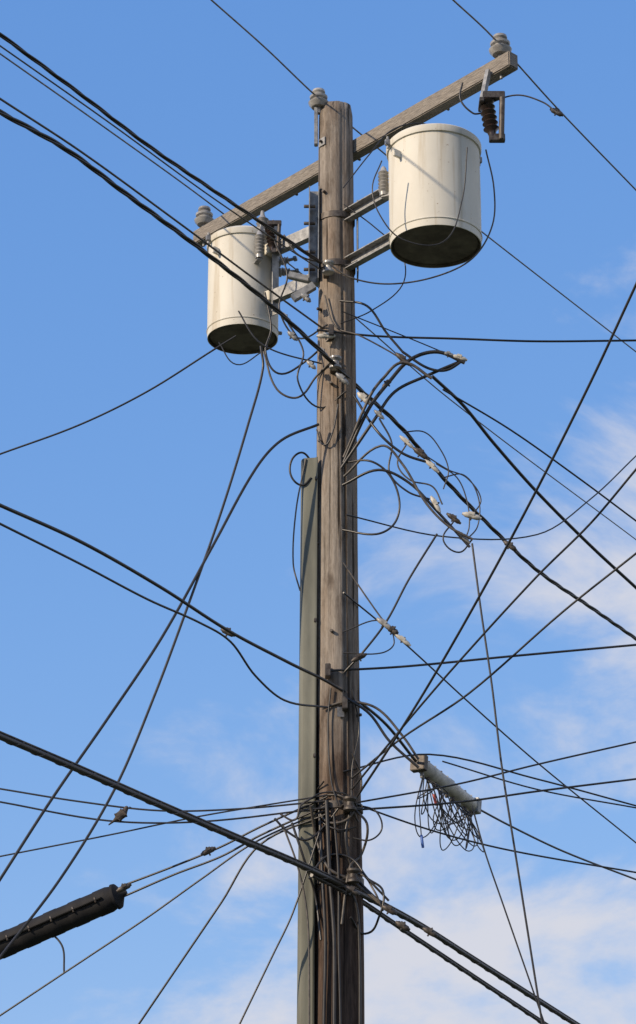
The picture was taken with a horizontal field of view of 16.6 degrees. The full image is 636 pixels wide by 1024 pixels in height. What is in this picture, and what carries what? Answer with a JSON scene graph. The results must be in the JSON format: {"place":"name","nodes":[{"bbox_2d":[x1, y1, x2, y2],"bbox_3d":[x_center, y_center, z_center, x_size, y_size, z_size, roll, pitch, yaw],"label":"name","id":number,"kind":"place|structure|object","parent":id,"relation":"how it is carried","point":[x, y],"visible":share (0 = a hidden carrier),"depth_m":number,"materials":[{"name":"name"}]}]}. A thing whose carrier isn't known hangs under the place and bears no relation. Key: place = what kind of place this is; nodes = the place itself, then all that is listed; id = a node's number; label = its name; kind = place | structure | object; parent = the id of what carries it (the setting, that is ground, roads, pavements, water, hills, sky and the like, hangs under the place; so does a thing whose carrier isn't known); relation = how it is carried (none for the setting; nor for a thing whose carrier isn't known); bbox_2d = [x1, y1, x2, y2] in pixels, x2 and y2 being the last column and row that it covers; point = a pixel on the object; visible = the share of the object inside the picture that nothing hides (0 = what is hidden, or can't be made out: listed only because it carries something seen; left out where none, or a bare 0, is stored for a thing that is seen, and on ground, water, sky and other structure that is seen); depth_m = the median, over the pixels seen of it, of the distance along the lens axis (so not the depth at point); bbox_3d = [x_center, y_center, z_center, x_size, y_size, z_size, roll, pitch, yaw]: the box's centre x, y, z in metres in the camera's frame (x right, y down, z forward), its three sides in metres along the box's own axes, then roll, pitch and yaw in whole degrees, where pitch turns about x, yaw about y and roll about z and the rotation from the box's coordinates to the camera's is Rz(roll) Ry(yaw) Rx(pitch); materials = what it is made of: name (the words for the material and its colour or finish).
{"place":"outdoors","nodes":[
{"label":"outdoors","id":0,"kind":"place"},
{"bbox_2d":[0,0,635,1023],"label":"sky","id":1,"kind":"structure","parent":0,"point":[102,302],"materials":[{"name":"blue"}]},
{"label":"ground","id":2,"kind":"structure","parent":0,"visible":0},
{"bbox_2d":[193,33,517,1023],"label":"utility pole","id":3,"kind":"object","parent":2,"relation":"on","point":[329,609],"visible":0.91,"depth_m":15.98,"materials":[{"name":"brown wood"}]},
{"bbox_2d":[206,210,298,354],"bbox_3d":[-0.528,-1.912,17.553,0.749,1.130,0.671,0,-21,0],"label":"pole transformer","id":4,"kind":"object","parent":3,"relation":"attached to","point":[246,248],"visible":0.73,"depth_m":17.33,"materials":[{"name":"paint"}]},
{"bbox_2d":[265,220,281,253],"bbox_3d":[-0.355,-2.174,17.339,0.136,0.291,0.112,0,-21,0],"label":"fuse cutout","id":5,"kind":"object","parent":3,"relation":"attached to","point":[270,241],"visible":0.83,"depth_m":17.31,"materials":[{"name":"ceramic"}]},
{"bbox_2d":[0,283,635,1023],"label":"overhead telephone cables","id":6,"kind":"object","parent":3,"relation":"attached to","point":[338,885],"visible":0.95,"depth_m":15.09,"materials":[{"name":"rubber"}]},
{"bbox_2d":[0,884,127,972],"bbox_3d":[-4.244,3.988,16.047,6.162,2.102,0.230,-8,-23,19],"label":"cable splice enclosure","id":7,"kind":"object","parent":6,"relation":"attached to","point":[79,912],"visible":0.95,"depth_m":15.45,"materials":[{"name":"plastic"}]},
{"bbox_2d":[108,806,131,824],"bbox_3d":[-1.379,2.115,15.220,0.159,0.138,0.064,0,-21,0],"label":"perched bird","id":8,"kind":"object","parent":6,"relation":"attached to","point":[120,815],"visible":1,"depth_m":15.20},
{"bbox_2d":[410,755,483,851],"bbox_3d":[0.869,2.219,16.101,0.441,0.879,1.678,-7,-22,17],"label":"cable terminal box","id":9,"kind":"object","parent":6,"relation":"attached to","point":[430,773],"visible":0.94,"depth_m":16.42,"materials":[{"name":"plastic"}]},
{"bbox_2d":[0,311,635,1023],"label":"service drop wires","id":10,"kind":"object","parent":3,"relation":"attached to","point":[502,453],"visible":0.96,"depth_m":15.73,"materials":[{"name":"rubber"}]},
{"bbox_2d":[116,107,563,936],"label":"wire connectors","id":11,"kind":"object","parent":10,"relation":"attached to","point":[470,515],"visible":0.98,"depth_m":15.76,"materials":[{"name":"grey metal"}]},
{"bbox_2d":[0,0,635,640],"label":"overhead power lines","id":12,"kind":"object","parent":3,"relation":"attached to","point":[202,250],"visible":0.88,"depth_m":15.67,"materials":[{"name":"rubber"}]},
{"bbox_2d":[218,82,556,1023],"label":"jumper wires","id":13,"kind":"object","parent":3,"relation":"attached to","point":[322,862],"visible":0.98,"depth_m":15.69,"materials":[{"name":"rubber"}]},
{"bbox_2d":[378,123,482,267],"bbox_3d":[0.839,-2.421,16.214,0.780,1.100,0.853,0,-21,0],"label":"pole transformer","id":14,"kind":"object","parent":3,"relation":"attached to","point":[426,173],"visible":1,"depth_m":15.87,"materials":[{"name":"paint"}]},
{"bbox_2d":[478,69,504,142],"bbox_3d":[1.267,-2.977,15.958,0.191,0.685,0.204,0,-21,0],"label":"fuse cutout","id":15,"kind":"object","parent":3,"relation":"attached to","point":[486,105],"visible":1,"depth_m":15.86,"materials":[{"name":"ceramic"}]}
]}

